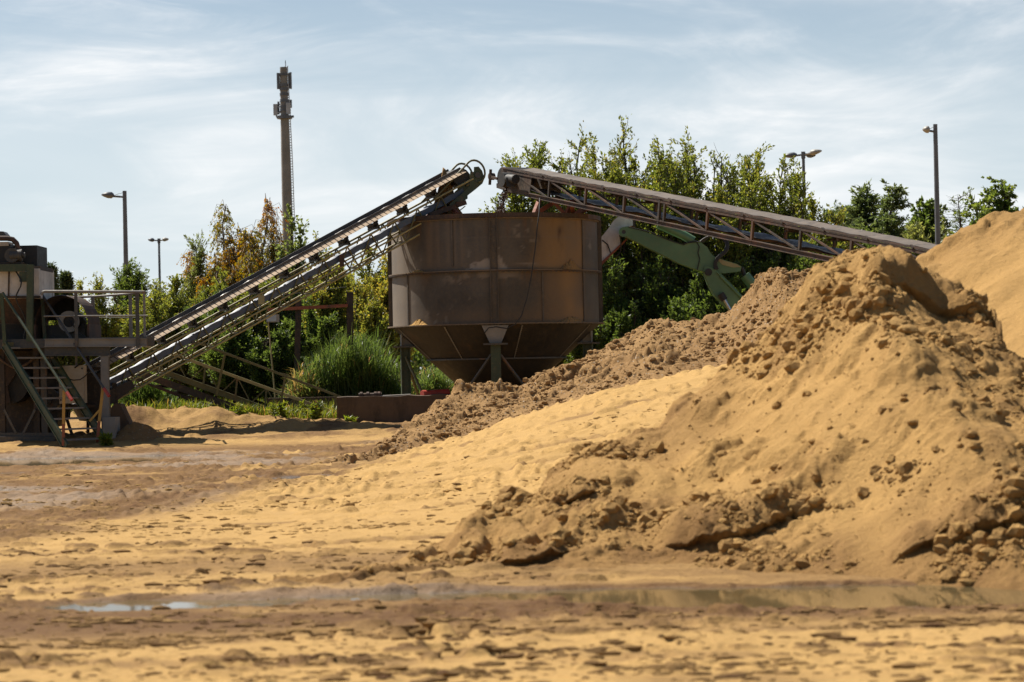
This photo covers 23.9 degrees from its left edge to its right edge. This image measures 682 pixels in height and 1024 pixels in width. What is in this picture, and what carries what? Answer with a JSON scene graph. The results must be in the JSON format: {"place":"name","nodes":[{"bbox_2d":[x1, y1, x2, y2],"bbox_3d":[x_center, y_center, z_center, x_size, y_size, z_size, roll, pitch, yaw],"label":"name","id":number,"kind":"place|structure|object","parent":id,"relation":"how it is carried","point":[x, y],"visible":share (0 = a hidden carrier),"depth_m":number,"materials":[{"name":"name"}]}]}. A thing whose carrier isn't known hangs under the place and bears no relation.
{"place":"outdoors","nodes":[
{"label":"outdoors","id":0,"kind":"place"},
{"bbox_2d":[110,403,132,429],"bbox_3d":[-8.245,1.648,51.162,0.453,0.656,0.550,-1,-1,0],"label":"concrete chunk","id":1,"kind":"object","parent":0,"point":[120,410],"visible":0.59,"depth_m":50.89,"materials":[{"name":"grey concrete"}]},
{"bbox_2d":[73,396,336,418],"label":"grass","id":2,"kind":"structure","parent":0,"point":[295,411],"depth_m":55.88,"materials":[{"name":"green plant"}]},
{"bbox_2d":[409,319,426,325],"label":"spilt sand","id":3,"kind":"structure","parent":0,"point":[418,322],"depth_m":54.27,"materials":[{"name":"beige sand"}]},
{"bbox_2d":[0,364,1023,681],"bbox_3d":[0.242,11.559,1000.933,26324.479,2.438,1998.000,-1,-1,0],"label":"ground","id":4,"kind":"structure","parent":0,"point":[222,442],"depth_m":17.70,"materials":[{"name":"beige sand"}]},
{"bbox_2d":[47,261,61,323],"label":"conifer","id":5,"kind":"object","parent":4,"relation":"on","point":[56,276],"visible":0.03,"depth_m":124.95,"materials":[{"name":"green plant"}]},
{"bbox_2d":[0,292,110,447],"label":"stairs","id":6,"kind":"structure","parent":4,"relation":"on","point":[69,386],"depth_m":49.55,"materials":[{"name":"metal"}]},
{"bbox_2d":[58,269,75,295],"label":"conifer","id":7,"kind":"object","parent":4,"relation":"on","point":[66,281],"visible":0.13,"depth_m":127.82,"materials":[{"name":"green plant"}]},
{"bbox_2d":[49,306,90,416],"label":"willow shrub","id":8,"kind":"object","parent":4,"relation":"on","point":[66,360],"visible":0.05,"depth_m":69.84,"materials":[{"name":"green plant"}]},
{"bbox_2d":[0,231,154,441],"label":"washing plant","id":9,"kind":"object","parent":4,"relation":"on","point":[26,278],"visible":0.9,"depth_m":50.42,"materials":[{"name":"metal"}]},
{"bbox_2d":[0,455,190,473],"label":"puddle","id":10,"kind":"object","parent":4,"relation":"on","point":[28,462],"visible":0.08,"depth_m":44.43,"materials":[{"name":"brown liquid"}]},
{"bbox_2d":[70,272,125,376],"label":"willow shrub","id":11,"kind":"object","parent":4,"relation":"on","point":[101,308],"visible":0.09,"depth_m":71.90,"materials":[{"name":"green plant"}]},
{"bbox_2d":[96,432,114,445],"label":"weed","id":12,"kind":"object","parent":4,"relation":"on","point":[106,439],"visible":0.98,"depth_m":48.72,"materials":[{"name":"green plant"}]},
{"bbox_2d":[101,191,127,268],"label":"street lamp","id":13,"kind":"object","parent":4,"relation":"on","point":[125,229],"visible":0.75,"depth_m":94.99,"materials":[{"name":"grey metal"}]},
{"bbox_2d":[108,257,150,374],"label":"willow shrub","id":14,"kind":"object","parent":4,"relation":"on","point":[127,279],"visible":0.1,"depth_m":75.74,"materials":[{"name":"green plant"}]},
{"bbox_2d":[113,421,162,440],"bbox_3d":[-7.838,1.926,50.184,1.240,0.510,0.992,-1,-1,0],"label":"rubble heap","id":15,"kind":"object","parent":4,"relation":"on","point":[134,431],"visible":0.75,"depth_m":49.98,"materials":[{"name":"brown sand"}]},
{"bbox_2d":[117,278,170,383],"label":"willow shrub","id":16,"kind":"object","parent":4,"relation":"on","point":[125,327],"visible":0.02,"depth_m":70.71,"materials":[{"name":"green plant"}]},
{"bbox_2d":[111,369,193,406],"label":"reed clump","id":17,"kind":"object","parent":4,"relation":"on","point":[146,393],"visible":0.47,"depth_m":57.59,"materials":[{"name":"green plant"}]},
{"bbox_2d":[148,237,168,287],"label":"street lamp","id":18,"kind":"object","parent":4,"relation":"on","point":[158,240],"visible":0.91,"depth_m":160.01,"materials":[{"name":"grey metal"}]},
{"bbox_2d":[133,273,196,403],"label":"hazel shrub","id":19,"kind":"object","parent":4,"relation":"on","point":[167,310],"visible":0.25,"depth_m":66.31,"materials":[{"name":"green plant"}]},
{"bbox_2d":[166,230,224,401],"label":"willow shrub","id":20,"kind":"object","parent":4,"relation":"on","point":[197,260],"visible":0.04,"depth_m":69.89,"materials":[{"name":"green plant"}]},
{"bbox_2d":[180,289,232,403],"bbox_3d":[-7.947,0.372,65.106,1.928,3.575,1.996,-1,-1,-18],"label":"hazel shrub","id":21,"kind":"object","parent":4,"relation":"on","point":[195,369],"visible":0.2,"depth_m":64.56,"materials":[{"name":"green plant"}]},
{"bbox_2d":[176,199,260,302],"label":"birch","id":22,"kind":"object","parent":4,"relation":"on","point":[229,239],"visible":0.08,"depth_m":70.57,"materials":[{"name":"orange plant"}]},
{"bbox_2d":[189,266,255,334],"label":"willow shrub","id":23,"kind":"object","parent":4,"relation":"on","point":[206,292],"visible":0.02,"depth_m":66.98,"materials":[{"name":"green plant"}]},
{"bbox_2d":[121,342,342,417],"bbox_3d":[-6.595,1.077,56.870,5.442,2.302,1.115,-1,-1,0],"label":"conveyor","id":24,"kind":"object","parent":4,"relation":"on","point":[214,388],"visible":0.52,"depth_m":56.57,"materials":[{"name":"metal"}]},
{"bbox_2d":[199,314,265,402],"bbox_3d":[-7.312,0.691,63.484,1.883,2.930,1.583,-1,-1,0],"label":"hazel shrub","id":25,"kind":"object","parent":4,"relation":"on","point":[238,345],"visible":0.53,"depth_m":63.15,"materials":[{"name":"green plant"}]},
{"bbox_2d":[191,229,280,339],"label":"birch","id":26,"kind":"object","parent":4,"relation":"on","point":[248,267],"visible":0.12,"depth_m":68.86,"materials":[{"name":"green plant"}]},
{"bbox_2d":[231,405,249,414],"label":"weed","id":27,"kind":"object","parent":4,"relation":"on","point":[239,410],"visible":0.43,"depth_m":54.24,"materials":[{"name":"green plant"}]},
{"bbox_2d":[225,273,287,400],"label":"hazel shrub","id":28,"kind":"object","parent":4,"relation":"on","point":[261,325],"visible":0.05,"depth_m":66.05,"materials":[{"name":"green plant"}]},
{"bbox_2d":[231,194,308,284],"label":"birch","id":29,"kind":"object","parent":4,"relation":"on","point":[269,256],"visible":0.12,"depth_m":69.84,"materials":[{"name":"green plant"}]},
{"bbox_2d":[244,328,308,401],"bbox_3d":[-6.105,0.874,63.009,1.714,2.444,1.440,-1,-1,0],"label":"hazel shrub","id":30,"kind":"object","parent":4,"relation":"on","point":[282,357],"visible":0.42,"depth_m":62.74,"materials":[{"name":"green plant"}]},
{"bbox_2d":[265,399,290,416],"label":"weed","id":31,"kind":"object","parent":4,"relation":"on","point":[282,408],"visible":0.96,"depth_m":53.24,"materials":[{"name":"green plant"}]},
{"bbox_2d":[73,159,485,420],"bbox_3d":[-5.069,-0.917,53.526,9.368,6.244,1.065,-1,-1,-20],"label":"conveyor","id":32,"kind":"object","parent":4,"relation":"on","point":[463,182],"visible":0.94,"depth_m":53.46,"materials":[{"name":"metal"}]},
{"bbox_2d":[273,60,295,254],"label":"radio mast","id":33,"kind":"object","parent":4,"relation":"on","point":[282,109],"visible":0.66,"depth_m":179.91,"materials":[{"name":"metal"}]},
{"bbox_2d":[271,202,309,353],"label":"poplar","id":34,"kind":"object","parent":4,"relation":"on","point":[291,246],"visible":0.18,"depth_m":65.97,"materials":[{"name":"green plant"}]},
{"bbox_2d":[258,275,327,337],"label":"hazel shrub","id":35,"kind":"object","parent":4,"relation":"on","point":[270,281],"visible":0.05,"depth_m":66.61,"materials":[{"name":"green plant"}]},
{"bbox_2d":[266,397,336,408],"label":"concrete wall","id":36,"kind":"structure","parent":4,"relation":"on","point":[311,399],"depth_m":58.59,"materials":[{"name":"grey concrete"}]},
{"bbox_2d":[266,314,278,396],"bbox_3d":[-5.747,0.360,58.265,0.305,1.996,0.152,-1,-1,0],"label":"floodlight","id":37,"kind":"object","parent":36,"relation":"on","point":[274,318],"visible":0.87,"depth_m":58.23,"materials":[{"name":"grey metal"}]},
{"bbox_2d":[273,359,333,397],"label":"reed clump","id":38,"kind":"object","parent":4,"relation":"on","point":[300,389],"visible":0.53,"depth_m":59.34,"materials":[{"name":"green plant"}]},
{"bbox_2d":[266,287,353,375],"bbox_3d":[-5.010,0.012,60.070,2.167,2.684,0.230,-1,-1,0],"label":"gantry","id":39,"kind":"object","parent":4,"relation":"on","point":[298,307],"visible":0.63,"depth_m":60.03,"materials":[{"name":"metal"}]},
{"bbox_2d":[276,295,344,370],"bbox_3d":[-5.245,0.393,64.024,1.999,3.429,1.821,-1,-1,0],"label":"hazel shrub","id":40,"kind":"object","parent":4,"relation":"on","point":[323,327],"visible":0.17,"depth_m":63.60,"materials":[{"name":"green plant"}]},
{"bbox_2d":[298,399,325,419],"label":"weed","id":41,"kind":"object","parent":4,"relation":"on","point":[316,409],"visible":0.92,"depth_m":53.08,"materials":[{"name":"green plant"}]},
{"bbox_2d":[285,230,357,321],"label":"hazel shrub","id":42,"kind":"object","parent":4,"relation":"on","point":[321,253],"visible":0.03,"depth_m":67.97,"materials":[{"name":"green plant"}]},
{"bbox_2d":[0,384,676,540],"bbox_3d":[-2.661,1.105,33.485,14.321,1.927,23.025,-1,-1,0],"label":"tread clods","id":43,"kind":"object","parent":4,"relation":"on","point":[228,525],"visible":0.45,"depth_m":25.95,"materials":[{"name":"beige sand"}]},
{"bbox_2d":[301,264,388,338],"bbox_3d":[-4.459,-0.054,65.238,2.633,4.287,1.710,-1,-1,0],"label":"hazel shrub","id":44,"kind":"object","parent":4,"relation":"on","point":[330,296],"visible":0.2,"depth_m":64.86,"materials":[{"name":"green plant"}]},
{"bbox_2d":[278,322,418,397],"bbox_3d":[-3.751,0.664,60.563,4.605,2.597,3.125,-1,-1,0],"label":"reed clump","id":45,"kind":"object","parent":4,"relation":"on","point":[342,370],"visible":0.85,"depth_m":59.67,"materials":[{"name":"green plant"}]},
{"bbox_2d":[344,414,358,421],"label":"weed","id":46,"kind":"object","parent":4,"relation":"on","point":[350,418],"visible":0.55,"depth_m":53.80,"materials":[{"name":"green plant"}]},
{"bbox_2d":[336,248,386,318],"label":"hazel shrub","id":47,"kind":"object","parent":4,"relation":"on","point":[362,274],"visible":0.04,"depth_m":66.92,"materials":[{"name":"green plant"}]},
{"bbox_2d":[353,295,399,374],"bbox_3d":[-3.692,0.412,63.948,1.595,3.289,1.408,-1,-1,0],"label":"hazel shrub","id":48,"kind":"object","parent":4,"relation":"on","point":[370,319],"visible":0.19,"depth_m":63.69,"materials":[{"name":"green plant"}]},
{"bbox_2d":[358,250,417,382],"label":"hazel shrub","id":49,"kind":"object","parent":4,"relation":"on","point":[380,289],"visible":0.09,"depth_m":65.79,"materials":[{"name":"green plant"}]},
{"bbox_2d":[337,393,449,422],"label":"concrete wall","id":50,"kind":"structure","parent":4,"relation":"on","point":[395,409],"depth_m":54.39,"materials":[{"name":"grey concrete"}]},
{"bbox_2d":[358,392,381,396],"bbox_3d":[-3.200,1.221,54.541,0.520,0.150,0.143,-1,-1,0],"label":"pipe coupling","id":51,"kind":"object","parent":50,"relation":"on","point":[360,394],"visible":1,"depth_m":54.49,"materials":[{"name":"metal"}]},
{"bbox_2d":[380,394,410,396],"bbox_3d":[-2.635,1.239,54.540,0.702,0.080,0.060,-1,-1,-8],"label":"pipe","id":52,"kind":"object","parent":50,"relation":"on","point":[395,395],"visible":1,"depth_m":54.51,"materials":[{"name":"grey metal"}]},
{"bbox_2d":[420,389,449,394],"bbox_3d":[-1.743,1.187,54.931,0.774,0.192,0.175,-1,-1,-40],"label":"pipe","id":53,"kind":"object","parent":50,"relation":"on","point":[431,392],"visible":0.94,"depth_m":54.85,"materials":[{"name":"red paint"}]},
{"bbox_2d":[399,358,453,394],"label":"reed clump","id":54,"kind":"object","parent":4,"relation":"on","point":[430,379],"visible":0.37,"depth_m":59.44,"materials":[{"name":"green plant"}]},
{"bbox_2d":[411,348,453,384],"bbox_3d":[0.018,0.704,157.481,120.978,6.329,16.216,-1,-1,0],"label":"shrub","id":55,"kind":"object","parent":4,"relation":"on","point":[417,357],"depth_m":152.05,"materials":[{"name":"green plant"}]},
{"bbox_2d":[387,212,604,394],"bbox_3d":[-0.368,-0.431,55.948,5.020,4.777,5.140,-1,-1,0],"label":"hopper","id":56,"kind":"object","parent":4,"relation":"on","point":[464,291],"visible":0.97,"depth_m":54.08,"materials":[{"name":"metal"}]},
{"bbox_2d":[434,168,462,214],"bbox_3d":[-0.427,-3.249,56.040,4.740,1.437,4.740,-1,-1,0],"label":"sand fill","id":57,"kind":"object","parent":56,"relation":"in","point":[448,187],"visible":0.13,"depth_m":54.93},
{"bbox_2d":[484,198,539,332],"bbox_3d":[0.067,-1.687,53.532,1.384,2.998,0.370,-1,-1,-19],"label":"cable","id":58,"kind":"object","parent":56,"relation":"hanging from","point":[530,278],"visible":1,"depth_m":53.46,"materials":[{"name":"black rubber"}]},
{"bbox_2d":[561,259,580,268],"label":"spilt sand","id":59,"kind":"structure","parent":56,"relation":"on","point":[571,264],"depth_m":54.29,"materials":[{"name":"brown sand"}]},
{"bbox_2d":[0,392,1019,681],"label":"sand crumbs","id":60,"kind":"object","parent":4,"relation":"on","point":[400,612],"visible":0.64,"depth_m":14.46,"materials":[{"name":"beige sand"}]},
{"bbox_2d":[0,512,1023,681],"bbox_3d":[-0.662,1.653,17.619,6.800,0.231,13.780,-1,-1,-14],"label":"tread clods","id":61,"kind":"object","parent":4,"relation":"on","point":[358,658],"visible":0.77,"depth_m":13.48,"materials":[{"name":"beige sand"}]},
{"bbox_2d":[19,585,1023,610],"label":"puddle","id":62,"kind":"object","parent":4,"relation":"on","point":[869,596],"visible":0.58,"depth_m":15.88,"materials":[{"name":"brown liquid"}]},
{"bbox_2d":[478,139,576,367],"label":"sallow","id":63,"kind":"object","parent":4,"relation":"on","point":[539,160],"visible":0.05,"depth_m":65.83,"materials":[{"name":"green plant"}]},
{"bbox_2d":[331,267,810,462],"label":"gravel clods","id":64,"kind":"object","parent":4,"relation":"on","point":[593,357],"visible":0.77,"depth_m":43.35,"materials":[{"name":"brown gravel"}]},
{"bbox_2d":[332,267,811,464],"bbox_3d":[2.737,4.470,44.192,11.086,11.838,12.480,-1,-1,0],"label":"gravel heap","id":65,"kind":"object","parent":4,"relation":"on","point":[649,350],"visible":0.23,"depth_m":43.38,"materials":[{"name":"brown gravel"}]},
{"bbox_2d":[527,120,641,361],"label":"sallow","id":66,"kind":"object","parent":4,"relation":"on","point":[563,167],"visible":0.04,"depth_m":66.72,"materials":[{"name":"green plant"}]},
{"bbox_2d":[564,316,615,363],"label":"hazel shrub","id":67,"kind":"object","parent":4,"relation":"on","point":[600,333],"visible":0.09,"depth_m":62.74,"materials":[{"name":"green plant"}]},
{"bbox_2d":[602,253,640,332],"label":"hazel shrub","id":68,"kind":"object","parent":4,"relation":"on","point":[615,298],"visible":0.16,"depth_m":64.09,"materials":[{"name":"green plant"}]},
{"bbox_2d":[572,114,684,298],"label":"sallow","id":69,"kind":"object","parent":4,"relation":"on","point":[631,168],"visible":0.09,"depth_m":67.88,"materials":[{"name":"green plant"}]},
{"bbox_2d":[603,297,670,343],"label":"hazel shrub","id":70,"kind":"object","parent":4,"relation":"on","point":[618,329],"visible":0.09,"depth_m":63.31,"materials":[{"name":"green plant"}]},
{"bbox_2d":[273,245,1023,589],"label":"sand heap","id":71,"kind":"object","parent":4,"relation":"on","point":[797,415],"visible":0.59,"depth_m":19.09,"materials":[{"name":"beige sand"}]},
{"bbox_2d":[351,247,1023,585],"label":"sand clods","id":72,"kind":"object","parent":71,"relation":"on","point":[983,543],"visible":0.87,"depth_m":18.97,"materials":[{"name":"beige sand"}]},
{"bbox_2d":[604,135,703,326],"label":"sallow","id":73,"kind":"object","parent":4,"relation":"on","point":[636,249],"visible":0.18,"depth_m":66.25,"materials":[{"name":"green plant"}]},
{"bbox_2d":[630,255,702,322],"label":"hazel shrub","id":74,"kind":"object","parent":4,"relation":"on","point":[654,290],"visible":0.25,"depth_m":65.05,"materials":[{"name":"green plant"}]},
{"bbox_2d":[601,217,754,310],"bbox_3d":[4.905,-0.758,59.569,6.033,4.697,2.483,-1,-1,0],"label":"excavator","id":75,"kind":"object","parent":4,"relation":"on","point":[691,253],"visible":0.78,"depth_m":58.63,"materials":[{"name":"green paint"}]},
{"bbox_2d":[660,296,701,321],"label":"hazel shrub","id":76,"kind":"object","parent":4,"relation":"on","point":[690,310],"visible":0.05,"depth_m":62.88,"materials":[{"name":"green plant"}]},
{"bbox_2d":[637,126,748,265],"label":"sallow","id":77,"kind":"object","parent":4,"relation":"on","point":[688,158],"visible":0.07,"depth_m":67.21,"materials":[{"name":"green plant"}]},
{"bbox_2d":[659,269,726,320],"bbox_3d":[4.791,-0.101,64.562,1.834,3.975,2.262,-2,-1,41],"label":"hazel shrub","id":78,"kind":"object","parent":4,"relation":"on","point":[703,305],"visible":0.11,"depth_m":64.28,"materials":[{"name":"green plant"}]},
{"bbox_2d":[488,167,937,261],"bbox_3d":[4.222,-1.172,49.276,1.761,6.263,19.211,-1,-1,-29],"label":"conveyor","id":79,"kind":"object","parent":4,"relation":"on","point":[522,181],"visible":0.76,"depth_m":50.80,"materials":[{"name":"metal"}]},
{"bbox_2d":[494,186,510,212],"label":"falling gravel","id":80,"kind":"structure","parent":79,"relation":"attached to","point":[503,197],"depth_m":56.84,"materials":[{"name":"gravel"}]},
{"bbox_2d":[670,144,775,316],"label":"sallow","id":81,"kind":"object","parent":4,"relation":"on","point":[734,253],"visible":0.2,"depth_m":66.02,"materials":[{"name":"green plant"}]},
{"bbox_2d":[708,255,754,314],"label":"hazel shrub","id":82,"kind":"object","parent":4,"relation":"on","point":[735,282],"visible":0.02,"depth_m":64.89,"materials":[{"name":"green plant"}]},
{"bbox_2d":[750,251,796,276],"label":"hazel shrub","id":83,"kind":"object","parent":4,"relation":"on","point":[757,268],"visible":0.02,"depth_m":65.39,"materials":[{"name":"green plant"}]},
{"bbox_2d":[733,141,818,265],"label":"sallow","id":84,"kind":"object","parent":4,"relation":"on","point":[749,177],"visible":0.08,"depth_m":67.83,"materials":[{"name":"green plant"}]},
{"bbox_2d":[741,161,831,275],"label":"sallow","id":85,"kind":"object","parent":4,"relation":"on","point":[796,189],"visible":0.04,"depth_m":66.60,"materials":[{"name":"green plant"}]},
{"bbox_2d":[783,149,821,199],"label":"street lamp","id":86,"kind":"object","parent":4,"relation":"on","point":[811,153],"visible":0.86,"depth_m":110.01,"materials":[{"name":"grey metal"}]},
{"bbox_2d":[783,240,836,271],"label":"hazel shrub","id":87,"kind":"object","parent":4,"relation":"on","point":[800,264],"depth_m":64.92,"materials":[{"name":"green plant"}]},
{"bbox_2d":[781,192,862,269],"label":"sallow","id":88,"kind":"object","parent":4,"relation":"on","point":[812,214],"visible":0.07,"depth_m":65.81,"materials":[{"name":"green plant"}]},
{"bbox_2d":[819,199,851,244],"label":"locust","id":89,"kind":"object","parent":4,"relation":"on","point":[827,214],"visible":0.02,"depth_m":107.97,"materials":[{"name":"green plant"}]},
{"bbox_2d":[832,178,881,244],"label":"locust","id":90,"kind":"object","parent":4,"relation":"on","point":[862,202],"visible":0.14,"depth_m":111.53,"materials":[{"name":"green plant"}]},
{"bbox_2d":[858,225,884,248],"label":"willow shrub","id":91,"kind":"object","parent":4,"relation":"on","point":[869,245],"depth_m":89.88,"materials":[{"name":"green plant"}]},
{"bbox_2d":[846,178,919,248],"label":"locust","id":92,"kind":"object","parent":4,"relation":"on","point":[886,221],"visible":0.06,"depth_m":109.86,"materials":[{"name":"green plant"}]},
{"bbox_2d":[900,221,941,255],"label":"willow shrub","id":93,"kind":"object","parent":4,"relation":"on","point":[913,232],"visible":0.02,"depth_m":91.91,"materials":[{"name":"green plant"}]},
{"bbox_2d":[896,195,950,246],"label":"maple","id":94,"kind":"object","parent":4,"relation":"on","point":[925,214],"visible":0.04,"depth_m":104.83,"materials":[{"name":"green plant"}]},
{"bbox_2d":[922,124,940,244],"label":"street lamp","id":95,"kind":"object","parent":4,"relation":"on","point":[925,129],"visible":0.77,"depth_m":85.00,"materials":[{"name":"grey metal"}]},
{"bbox_2d":[930,218,951,240],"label":"willow shrub","id":96,"kind":"object","parent":4,"relation":"on","point":[943,228],"depth_m":93.11,"materials":[{"name":"green plant"}]},
{"bbox_2d":[940,186,975,235],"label":"bare tree","id":97,"kind":"object","parent":4,"relation":"on","point":[957,219],"visible":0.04,"depth_m":100.00,"materials":[{"name":"plant"}]},
{"bbox_2d":[942,193,994,237],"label":"maple","id":98,"kind":"object","parent":4,"relation":"on","point":[972,206],"depth_m":96.10,"materials":[{"name":"green plant"}]},
{"bbox_2d":[916,208,1023,357],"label":"sand heap","id":99,"kind":"object","parent":4,"relation":"on","point":[983,255],"visible":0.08,"depth_m":26.45,"materials":[{"name":"beige sand"}]},
{"bbox_2d":[975,176,1023,215],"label":"maple","id":100,"kind":"object","parent":4,"relation":"on","point":[1004,202],"visible":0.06,"depth_m":100.10,"materials":[{"name":"green plant"}]},
{"bbox_2d":[0,0,1023,368],"label":"sky","id":101,"kind":"structure","parent":0,"point":[168,104],"materials":[{"name":"blue"}]},
{"bbox_2d":[559,316,583,321],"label":"spilt sand","id":102,"kind":"structure","parent":0,"point":[571,319],"depth_m":54.26,"materials":[{"name":"brown sand"}]}
]}

